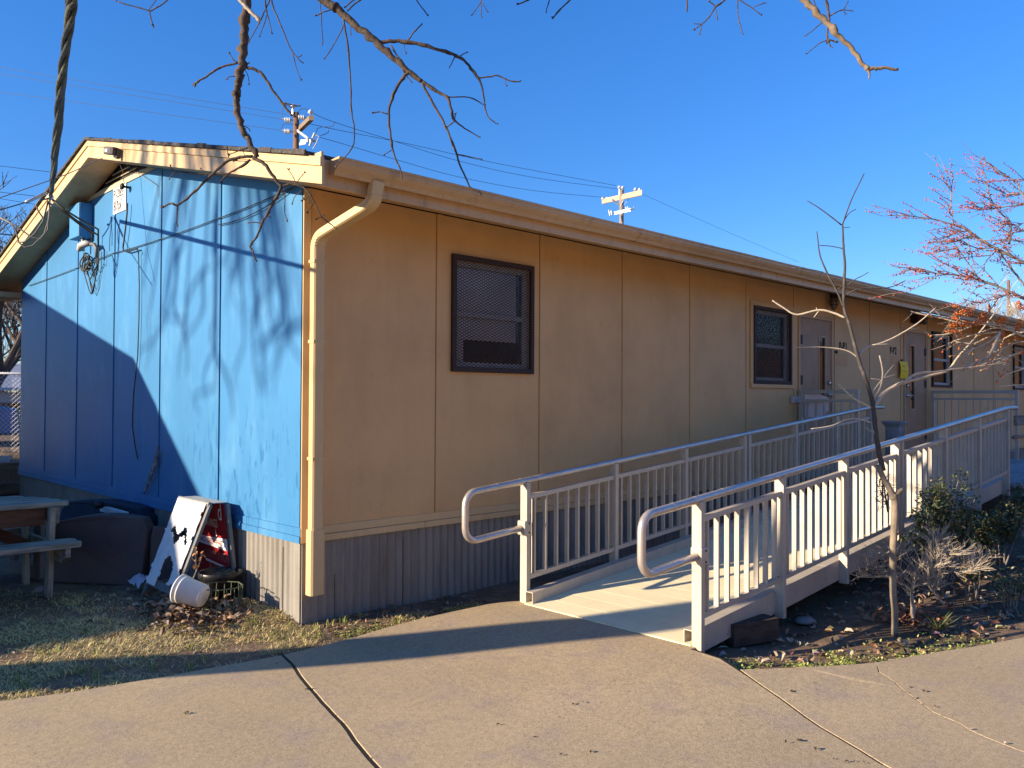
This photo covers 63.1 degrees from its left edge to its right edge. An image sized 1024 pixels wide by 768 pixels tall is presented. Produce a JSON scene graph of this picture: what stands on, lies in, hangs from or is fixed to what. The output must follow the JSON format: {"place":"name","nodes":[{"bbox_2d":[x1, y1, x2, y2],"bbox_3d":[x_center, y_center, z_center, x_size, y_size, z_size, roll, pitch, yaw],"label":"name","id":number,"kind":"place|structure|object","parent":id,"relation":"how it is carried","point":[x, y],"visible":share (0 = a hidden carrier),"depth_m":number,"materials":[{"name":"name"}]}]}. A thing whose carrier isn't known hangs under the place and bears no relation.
{"place":"outdoors","nodes":[
{"label":"outdoors","id":0,"kind":"place"},
{"bbox_2d":[0,655,374,767],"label":"concrete path","id":1,"kind":"structure","parent":0,"point":[269,712],"depth_m":4.04,"materials":[{"name":"beige concrete"}]},
{"bbox_2d":[0,433,1023,700],"bbox_3d":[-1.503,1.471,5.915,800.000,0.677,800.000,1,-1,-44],"label":"ground","id":2,"kind":"structure","parent":0,"point":[878,625],"depth_m":6.09,"materials":[{"name":"brown plant"}]},
{"bbox_2d":[0,456,12,461],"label":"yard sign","id":3,"kind":"object","parent":2,"relation":"on","point":[8,458],"visible":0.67,"depth_m":13.18,"materials":[{"name":"blue plastic"}]},
{"bbox_2d":[0,406,19,434],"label":"parked car","id":4,"kind":"object","parent":2,"relation":"on","point":[13,415],"visible":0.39,"depth_m":18.64,"materials":[{"name":"blue metal"}]},
{"bbox_2d":[0,461,19,469],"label":"landscape timber","id":5,"kind":"object","parent":2,"relation":"on","point":[9,465],"visible":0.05,"depth_m":12.18,"materials":[{"name":"brown wood"}]},
{"bbox_2d":[0,449,19,461],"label":"dry weeds","id":6,"kind":"object","parent":2,"relation":"on","point":[8,452],"visible":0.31,"depth_m":13.97,"materials":[{"name":"beige plant"}]},
{"bbox_2d":[0,494,19,496],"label":"landscape timber","id":7,"kind":"object","parent":2,"relation":"on","point":[10,495],"depth_m":11.91,"materials":[{"name":"wood"}]},
{"bbox_2d":[0,481,19,494],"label":"landscape timber","id":8,"kind":"object","parent":7,"relation":"on","point":[9,488],"depth_m":11.91,"materials":[{"name":"wood"}]},
{"bbox_2d":[0,364,20,414],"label":"grey shed","id":9,"kind":"structure","parent":2,"relation":"on","point":[6,382],"depth_m":24.10,"materials":[{"name":"grey metal"}]},
{"bbox_2d":[0,403,19,414],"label":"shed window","id":10,"kind":"structure","parent":9,"relation":"in","point":[4,404],"depth_m":24.04,"materials":[{"name":"glass"}]},
{"bbox_2d":[0,372,20,452],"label":"chain link fence","id":11,"kind":"object","parent":2,"relation":"on","point":[11,373],"visible":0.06,"depth_m":15.69,"materials":[{"name":"metal"}]},
{"bbox_2d":[1,349,20,391],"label":"brush hedge","id":12,"kind":"object","parent":2,"relation":"on","point":[12,390],"visible":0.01,"depth_m":27.24,"materials":[{"name":"plant"}]},
{"bbox_2d":[2,299,21,390],"bbox_3d":[-19.240,-1.817,29.875,3.930,7.133,4.973,1,-1,-22],"label":"background tree","id":13,"kind":"object","parent":2,"relation":"on","point":[5,331],"visible":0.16,"depth_m":30.60,"materials":[{"name":"brown plant"}]},
{"bbox_2d":[0,171,30,386],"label":"background tree","id":14,"kind":"object","parent":2,"relation":"on","point":[12,359],"visible":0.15,"depth_m":19.85,"materials":[{"name":"brown plant"}]},
{"bbox_2d":[17,408,19,458],"bbox_3d":[-7.923,0.793,13.403,0.040,0.798,0.502,1,-1,-37],"label":"garden stake","id":15,"kind":"object","parent":2,"relation":"on","point":[19,429],"visible":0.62,"depth_m":13.40,"materials":[{"name":"grey metal"}]},
{"bbox_2d":[34,586,43,592],"bbox_3d":[-3.846,1.673,6.784,0.084,0.060,0.073,1,-1,-44],"label":"stone","id":16,"kind":"object","parent":2,"relation":"on","point":[38,589],"visible":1,"depth_m":6.76,"materials":[{"name":"grey stone"}]},
{"bbox_2d":[0,496,81,597],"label":"picnic table","id":17,"kind":"object","parent":2,"relation":"on","point":[20,515],"visible":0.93,"depth_m":6.70,"materials":[{"name":"grey wood"}]},
{"bbox_2d":[8,513,153,585],"bbox_3d":[-3.898,1.436,7.367,1.530,0.593,0.280,0,-1,13],"label":"brown play panel","id":18,"kind":"object","parent":2,"relation":"on","point":[114,549],"visible":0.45,"depth_m":7.25,"materials":[{"name":"plastic"}]},
{"bbox_2d":[59,499,157,525],"bbox_3d":[-3.967,1.422,8.090,1.432,0.586,0.256,0,-1,34],"label":"navy play panel","id":19,"kind":"object","parent":2,"relation":"on","point":[75,508],"visible":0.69,"depth_m":8.08,"materials":[{"name":"plastic"}]},
{"bbox_2d":[94,500,103,508],"bbox_3d":[-3.830,1.119,7.729,0.080,0.080,0.072,0,-1,27],"label":"wheel","id":20,"kind":"object","parent":19,"relation":"on","point":[98,504],"visible":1,"depth_m":7.71,"materials":[{"name":"black plastic"}]},
{"bbox_2d":[100,507,128,513],"bbox_3d":[-3.704,1.185,7.749,0.050,0.049,0.610,1,-1,-44],"label":"white board scrap","id":21,"kind":"object","parent":19,"relation":"on","point":[109,510],"visible":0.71,"depth_m":7.74,"materials":[{"name":"plastic"}]},
{"bbox_2d":[0,583,272,662],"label":"fallen leaves","id":22,"kind":"object","parent":2,"relation":"on","point":[181,613],"visible":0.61,"depth_m":6.00,"materials":[{"name":"brown plant"}]},
{"bbox_2d":[170,574,209,606],"bbox_3d":[-2.314,1.489,6.005,0.239,0.228,0.210,0,-1,12],"label":"bucket","id":23,"kind":"object","parent":22,"relation":"on","point":[187,590],"visible":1,"depth_m":5.94,"materials":[{"name":"white plastic"}]},
{"bbox_2d":[201,581,242,615],"bbox_3d":[-2.140,1.576,6.133,0.291,0.189,0.285,0,-1,12],"label":"wire basket","id":24,"kind":"object","parent":22,"relation":"on","point":[224,589],"visible":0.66,"depth_m":6.05,"materials":[{"name":"grey metal"}]},
{"bbox_2d":[128,573,146,588],"bbox_3d":[-3.057,1.623,6.899,0.160,0.094,0.240,1,-1,-44],"label":"cloth scrap","id":25,"kind":"object","parent":2,"relation":"on","point":[138,579],"visible":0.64,"depth_m":6.86,"materials":[{"name":"fabric"}]},
{"bbox_2d":[149,526,183,579],"bbox_3d":[-3.001,1.471,7.244,0.268,0.468,0.166,1,-1,-18],"label":"brown end panel","id":26,"kind":"object","parent":2,"relation":"on","point":[157,533],"visible":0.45,"depth_m":7.21,"materials":[{"name":"plastic"}]},
{"bbox_2d":[141,496,235,596],"bbox_3d":[-2.578,1.321,6.654,0.474,0.806,0.741,1,-1,-44],"label":"sandwich board","id":27,"kind":"object","parent":2,"relation":"on","point":[202,520],"visible":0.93,"depth_m":6.63,"materials":[{"name":"white plastic"}]},
{"bbox_2d":[0,588,433,700],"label":"grass","id":28,"kind":"structure","parent":2,"relation":"on","point":[58,646],"depth_m":5.52,"materials":[{"name":"plant"}]},
{"bbox_2d":[198,566,242,605],"bbox_3d":[-2.244,1.557,6.406,0.328,0.245,0.328,1,-1,-44],"label":"plant tub","id":29,"kind":"object","parent":2,"relation":"on","point":[214,574],"visible":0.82,"depth_m":6.31,"materials":[{"name":"black plastic"}]},
{"bbox_2d":[192,546,204,578],"bbox_3d":[-2.357,1.335,6.229,0.098,0.272,0.113,1,-1,-44],"label":"dry sprig","id":30,"kind":"object","parent":29,"relation":"in","point":[195,566],"visible":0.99,"depth_m":6.22,"materials":[{"name":"brown plant"}]},
{"bbox_2d":[281,105,334,148],"bbox_3d":[-7.095,-3.857,29.040,1.439,12.421,2.546,1,-1,-44],"label":"utility pole","id":31,"kind":"object","parent":2,"relation":"on","point":[298,129],"visible":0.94,"depth_m":29.62,"materials":[{"name":"brown wood"}]},
{"bbox_2d":[1,92,277,129],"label":"power line","id":32,"kind":"object","parent":31,"relation":"attached to","point":[138,110],"visible":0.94,"depth_m":30.00,"materials":[{"name":"metal"}]},
{"bbox_2d":[1,74,278,118],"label":"power line","id":33,"kind":"object","parent":31,"relation":"attached to","point":[140,96],"visible":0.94,"depth_m":29.99,"materials":[{"name":"metal"}]},
{"bbox_2d":[1,67,282,113],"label":"power line","id":34,"kind":"object","parent":31,"relation":"attached to","point":[143,91],"visible":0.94,"depth_m":30.00,"materials":[{"name":"metal"}]},
{"bbox_2d":[311,124,615,185],"bbox_3d":[-1.215,-9.511,35.650,0.792,1.175,17.771,-1,-1,44],"label":"power line","id":35,"kind":"object","parent":31,"relation":"attached to","point":[454,154],"visible":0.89,"depth_m":34.64,"materials":[{"name":"metal"}]},
{"bbox_2d":[313,113,615,188],"bbox_3d":[-1.303,-9.440,35.414,1.587,0.998,18.268,-1,-1,41],"label":"power line","id":36,"kind":"object","parent":31,"relation":"attached to","point":[456,160],"visible":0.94,"depth_m":35.08,"materials":[{"name":"metal"}]},
{"bbox_2d":[115,0,898,261],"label":"bare tree","id":37,"kind":"object","parent":2,"relation":"on","point":[244,23],"visible":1,"depth_m":3.28,"materials":[{"name":"brown plant"}]},
{"bbox_2d":[0,137,1023,624],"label":"classroom building","id":38,"kind":"structure","parent":2,"relation":"on","point":[368,393],"depth_m":7.45,"materials":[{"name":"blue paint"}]},
{"bbox_2d":[0,158,102,197],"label":"thin wire","id":39,"kind":"object","parent":38,"relation":"attached to","point":[49,180],"visible":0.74,"depth_m":7.82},
{"bbox_2d":[69,202,92,251],"bbox_3d":[-4.773,-1.720,9.225,0.141,0.520,0.330,1,-1,-44],"label":"electrical box","id":40,"kind":"object","parent":38,"relation":"attached to","point":[82,211],"visible":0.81,"depth_m":9.13,"materials":[{"name":"blue paint"}]},
{"bbox_2d":[76,240,97,257],"bbox_3d":[-4.543,-1.445,8.933,0.338,0.201,0.079,0,-1,24],"label":"weatherhead","id":41,"kind":"object","parent":38,"relation":"attached to","point":[82,245],"visible":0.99,"depth_m":8.91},
{"bbox_2d":[0,0,98,247],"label":"service cable bundle","id":42,"kind":"object","parent":41,"relation":"attached to","point":[71,8],"visible":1,"depth_m":2.87,"materials":[{"name":"metal"}]},
{"bbox_2d":[79,248,98,293],"bbox_3d":[-4.553,-1.201,8.986,0.088,0.465,0.540,1,-1,-44],"label":"cable coil","id":43,"kind":"object","parent":38,"relation":"attached to","point":[87,264],"visible":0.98,"depth_m":9.01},
{"bbox_2d":[103,146,119,158],"bbox_3d":[-3.722,-2.149,7.739,0.070,0.155,0.262,1,-1,-44],"label":"floodlight","id":44,"kind":"object","parent":38,"relation":"attached to","point":[115,151],"visible":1,"depth_m":7.67,"materials":[{"name":"metal"}]},
{"bbox_2d":[113,184,125,214],"bbox_3d":[-4.034,-1.898,8.562,0.008,0.265,0.355,1,-1,-44],"label":"number sign","id":45,"kind":"object","parent":38,"relation":"attached to","point":[119,199],"visible":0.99,"depth_m":8.56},
{"bbox_2d":[120,183,129,189],"bbox_3d":[-3.888,-1.981,8.367,0.085,0.066,0.066,1,-1,-44],"label":"wall bracket","id":46,"kind":"object","parent":38,"relation":"attached to","point":[122,186],"depth_m":8.34,"materials":[{"name":"black metal"}]},
{"bbox_2d":[122,203,138,253],"bbox_3d":[-3.777,-1.538,8.255,0.016,0.543,0.431,1,-1,-44],"label":"tied cable","id":47,"kind":"object","parent":38,"relation":"attached to","point":[125,232],"visible":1,"depth_m":8.34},
{"bbox_2d":[132,254,139,458],"bbox_3d":[-3.673,-0.275,8.140,0.011,2.006,0.158,1,-1,-44],"label":"dangling cable","id":48,"kind":"object","parent":38,"relation":"attached to","point":[137,353],"visible":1,"depth_m":8.11,"materials":[{"name":"black rubber"}]},
{"bbox_2d":[124,162,157,189],"bbox_3d":[-3.593,-1.930,7.875,0.315,0.348,0.478,1,-1,-44],"label":"thin wire","id":49,"kind":"object","parent":38,"relation":"attached to","point":[142,176],"visible":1,"depth_m":7.97,"materials":[{"name":"grey metal"}]},
{"bbox_2d":[143,446,159,493],"bbox_3d":[-3.366,0.809,7.771,0.012,0.470,0.368,1,-1,-44],"label":"torn trim strip","id":50,"kind":"object","parent":38,"relation":"attached to","point":[153,467],"visible":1,"depth_m":7.73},
{"bbox_2d":[28,186,294,285],"bbox_3d":[-3.913,-1.357,8.418,0.009,0.104,6.800,1,-1,-44],"label":"cable","id":51,"kind":"object","parent":38,"relation":"attached to","point":[176,233],"depth_m":7.40,"materials":[{"name":"black rubber"}]},
{"bbox_2d":[218,187,292,224],"bbox_3d":[-2.007,-1.365,6.463,0.008,0.117,1.201,1,-1,-44],"label":"slack cable","id":52,"kind":"object","parent":38,"relation":"attached to","point":[254,212],"visible":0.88,"depth_m":6.45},
{"bbox_2d":[451,253,534,373],"bbox_3d":[-0.260,-0.585,7.349,0.967,0.980,0.344,1,-1,-44],"label":"window","id":53,"kind":"structure","parent":38,"relation":"in","point":[489,304],"depth_m":7.28,"materials":[{"name":"black glass"}]},
{"bbox_2d":[750,300,793,388],"bbox_3d":[3.227,-0.486,10.760,1.097,1.080,0.344,1,-1,-44],"label":"window","id":54,"kind":"structure","parent":38,"relation":"in","point":[768,330],"depth_m":10.66,"materials":[{"name":"black glass"}]},
{"bbox_2d":[790,396,799,402],"bbox_3d":[3.758,0.206,11.034,0.220,0.090,0.046,1,-1,-44],"label":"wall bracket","id":55,"kind":"object","parent":38,"relation":"attached to","point":[794,399],"depth_m":10.97,"materials":[{"name":"metal"}]},
{"bbox_2d":[798,313,832,465],"bbox_3d":[4.200,0.101,11.496,1.035,2.090,0.123,1,-1,-44],"label":"door","id":56,"kind":"structure","parent":38,"relation":"in","point":[815,365],"depth_m":11.51,"materials":[{"name":"paint"}]},
{"bbox_2d":[829,293,837,309],"bbox_3d":[4.527,-1.158,11.722,0.123,0.232,0.122,1,-1,-44],"label":"porch light","id":57,"kind":"object","parent":38,"relation":"attached to","point":[833,301],"visible":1,"depth_m":11.68,"materials":[{"name":"brown metal"}]},
{"bbox_2d":[900,359,907,378],"bbox_3d":[6.394,-0.248,13.619,0.290,0.319,0.058,1,-1,-44],"label":"hanging notice","id":58,"kind":"object","parent":38,"relation":"attached to","point":[904,370],"visible":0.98,"depth_m":13.60,"materials":[{"name":"yellow paper"}]},
{"bbox_2d":[903,328,927,456],"bbox_3d":[6.814,0.146,14.053,1.030,2.110,0.123,1,-1,-44],"label":"door","id":59,"kind":"structure","parent":38,"relation":"in","point":[914,341],"depth_m":14.07,"materials":[{"name":"paint"}]},
{"bbox_2d":[911,314,927,324],"bbox_3d":[6.888,-1.083,14.065,0.515,0.140,0.129,1,-1,-44],"label":"wall light","id":60,"kind":"object","parent":38,"relation":"attached to","point":[916,318],"visible":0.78,"depth_m":13.91,"materials":[{"name":"brown metal"}]},
{"bbox_2d":[931,331,952,387],"bbox_3d":[7.599,-0.429,15.037,0.990,0.980,0.344,1,-1,-44],"label":"window","id":61,"kind":"structure","parent":38,"relation":"in","point":[939,360],"depth_m":15.04,"materials":[{"name":"black glass"}]},
{"bbox_2d":[1013,344,1023,389],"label":"window","id":62,"kind":"structure","parent":38,"relation":"in","point":[1018,378],"depth_m":18.39,"materials":[{"name":"black glass"}]},
{"bbox_2d":[601,185,641,223],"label":"utility pole","id":63,"kind":"object","parent":2,"relation":"on","point":[621,197],"visible":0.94,"depth_m":41.84,"materials":[{"name":"brown wood"}]},
{"bbox_2d":[320,137,604,197],"bbox_3d":[-1.195,-9.240,36.829,0.775,1.638,19.106,0,-1,37],"label":"power line","id":64,"kind":"object","parent":63,"relation":"attached to","point":[452,175],"visible":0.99,"depth_m":35.52,"materials":[{"name":"metal"}]},
{"bbox_2d":[643,194,797,261],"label":"power line","id":65,"kind":"object","parent":63,"relation":"attached to","point":[715,226],"visible":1,"depth_m":44.00,"materials":[{"name":"metal"}]},
{"bbox_2d":[333,602,1004,669],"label":"weeds","id":66,"kind":"object","parent":2,"relation":"on","point":[836,660],"visible":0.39,"depth_m":5.47,"materials":[{"name":"green plant"}]},
{"bbox_2d":[324,543,1023,665],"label":"fallen leaves","id":67,"kind":"object","parent":2,"relation":"on","point":[904,611],"visible":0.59,"depth_m":6.26,"materials":[{"name":"brown plant"}]},
{"bbox_2d":[462,405,1018,652],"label":"wheelchair ramp","id":68,"kind":"structure","parent":2,"relation":"on","point":[703,587],"depth_m":6.71,"materials":[{"name":"metal"}]},
{"bbox_2d":[723,614,778,647],"bbox_3d":[1.622,1.681,5.687,0.410,0.150,0.140,1,-1,-28],"label":"timber block","id":69,"kind":"object","parent":2,"relation":"on","point":[759,628],"depth_m":5.62,"materials":[{"name":"brown wood"}]},
{"bbox_2d":[795,616,815,624],"bbox_3d":[2.161,1.751,6.167,0.167,0.050,0.146,1,-1,-44],"label":"stone","id":70,"kind":"object","parent":2,"relation":"on","point":[805,620],"visible":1,"depth_m":6.12,"materials":[{"name":"grey stone"}]},
{"bbox_2d":[772,174,1006,635],"bbox_3d":[2.829,0.146,5.996,1.899,3.259,0.388,0,-1,-12],"label":"sapling","id":71,"kind":"object","parent":2,"relation":"on","point":[890,491],"visible":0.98,"depth_m":5.88,"materials":[{"name":"brown plant"}]},
{"bbox_2d":[800,456,1023,536],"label":"wooden landing","id":72,"kind":"object","parent":2,"relation":"on","point":[1017,472],"visible":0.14,"depth_m":10.92,"materials":[{"name":"grey wood"}]},
{"bbox_2d":[799,390,859,475],"bbox_3d":[4.106,0.630,10.812,0.044,1.113,0.800,1,-1,-44],"label":"guard rail","id":73,"kind":"object","parent":72,"relation":"on","point":[856,393],"visible":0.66,"depth_m":10.85,"materials":[{"name":"metal"}]},
{"bbox_2d":[805,394,828,416],"bbox_3d":[4.022,0.289,11.004,0.309,0.305,0.038,0,-1,36],"label":"paper notice","id":74,"kind":"object","parent":73,"relation":"attached to","point":[811,408],"visible":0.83,"depth_m":11.01,"materials":[{"name":"white paper"}]},
{"bbox_2d":[931,390,1018,460],"bbox_3d":[7.776,0.684,14.038,0.044,1.150,1.340,1,-1,-44],"label":"guard rail","id":75,"kind":"object","parent":72,"relation":"on","point":[1016,399],"visible":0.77,"depth_m":14.04,"materials":[{"name":"metal"}]},
{"bbox_2d":[1011,415,1023,438],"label":"timber railing","id":76,"kind":"object","parent":72,"relation":"attached to","point":[1018,420],"visible":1,"depth_m":9.86,"materials":[{"name":"grey wood"}]},
{"bbox_2d":[844,520,999,617],"bbox_3d":[3.008,1.381,6.167,1.267,0.735,0.607,0,-1,1],"label":"dry shrub","id":77,"kind":"object","parent":2,"relation":"on","point":[870,567],"visible":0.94,"depth_m":6.09,"materials":[{"name":"beige plant"}]},
{"bbox_2d":[917,610,959,629],"bbox_3d":[3.003,1.664,5.856,0.310,0.145,0.276,1,-1,-15],"label":"spiky plant","id":78,"kind":"object","parent":2,"relation":"on","point":[940,625],"visible":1,"depth_m":5.87,"materials":[{"name":"green plant"}]},
{"bbox_2d":[898,468,986,594],"bbox_3d":[3.652,1.279,7.110,1.531,1.059,0.478,1,-1,-44],"label":"evergreen bush","id":79,"kind":"object","parent":2,"relation":"on","point":[933,515],"visible":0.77,"depth_m":7.00,"materials":[{"name":"green plant"}]},
{"bbox_2d":[865,142,1023,386],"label":"berry tree","id":80,"kind":"object","parent":2,"relation":"on","point":[1009,233],"visible":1,"depth_m":6.48,"materials":[{"name":"red plant"}]},
{"bbox_2d":[951,547,1001,600],"bbox_3d":[3.821,1.548,6.874,0.368,0.474,0.454,0,-1,23],"label":"bush","id":81,"kind":"object","parent":2,"relation":"on","point":[980,574],"visible":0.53,"depth_m":6.82,"materials":[{"name":"beige plant"}]},
{"bbox_2d":[943,291,1022,324],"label":"tree","id":82,"kind":"object","parent":2,"relation":"on","point":[999,309],"visible":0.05,"depth_m":58.48,"materials":[{"name":"plant"}]},
{"bbox_2d":[956,499,1023,570],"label":"evergreen bush","id":83,"kind":"object","parent":2,"relation":"on","point":[991,530],"visible":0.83,"depth_m":8.09,"materials":[{"name":"green plant"}]},
{"bbox_2d":[958,268,1023,331],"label":"tree","id":84,"kind":"object","parent":2,"relation":"on","point":[972,306],"visible":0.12,"depth_m":50.02,"materials":[{"name":"brown plant"}]},
{"bbox_2d":[978,268,1023,326],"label":"tree","id":85,"kind":"object","parent":2,"relation":"on","point":[1018,314],"visible":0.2,"depth_m":48.09,"materials":[{"name":"brown plant"}]},
{"bbox_2d":[988,566,1023,611],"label":"bush","id":86,"kind":"object","parent":2,"relation":"on","point":[1017,587],"visible":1,"depth_m":6.52,"materials":[{"name":"green plant"}]},
{"bbox_2d":[1007,280,1016,314],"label":"utility pole","id":87,"kind":"object","parent":2,"relation":"on","point":[1009,298],"visible":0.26,"depth_m":59.90,"materials":[{"name":"brown wood"}]},
{"bbox_2d":[1001,483,1023,532],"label":"evergreen bush","id":88,"kind":"object","parent":2,"relation":"on","point":[1015,497],"visible":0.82,"depth_m":8.87,"materials":[{"name":"green plant"}]},
{"bbox_2d":[0,0,1023,391],"label":"sky","id":89,"kind":"structure","parent":0,"point":[727,129],"materials":[{"name":"blue"}]},
{"bbox_2d":[284,601,886,767],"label":"concrete path","id":90,"kind":"structure","parent":0,"point":[450,689],"depth_m":4.39,"materials":[{"name":"beige concrete"}]},
{"bbox_2d":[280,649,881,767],"bbox_3d":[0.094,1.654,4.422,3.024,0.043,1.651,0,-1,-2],"label":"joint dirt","id":91,"kind":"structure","parent":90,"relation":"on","point":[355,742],"depth_m":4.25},
{"bbox_2d":[183,634,1005,767],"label":"leaf bits","id":92,"kind":"object","parent":90,"relation":"on","point":[815,747],"visible":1,"depth_m":4.06,"materials":[{"name":"brown plant"}]},
{"bbox_2d":[741,662,1023,767],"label":"concrete path","id":93,"kind":"structure","parent":0,"point":[869,709],"depth_m":4.16,"materials":[{"name":"beige concrete"}]},
{"bbox_2d":[881,421,907,466],"bbox_3d":[5.670,0.885,12.353,0.280,0.670,0.280,1,-1,-44],"label":"trash can","id":94,"kind":"object","parent":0,"point":[894,429],"visible":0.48,"depth_m":12.29,"materials":[{"name":"plastic"}]},
{"bbox_2d":[877,638,1023,751],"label":"concrete path","id":95,"kind":"structure","parent":0,"point":[985,699],"depth_m":4.68,"materials":[{"name":"beige concrete"}]}
]}

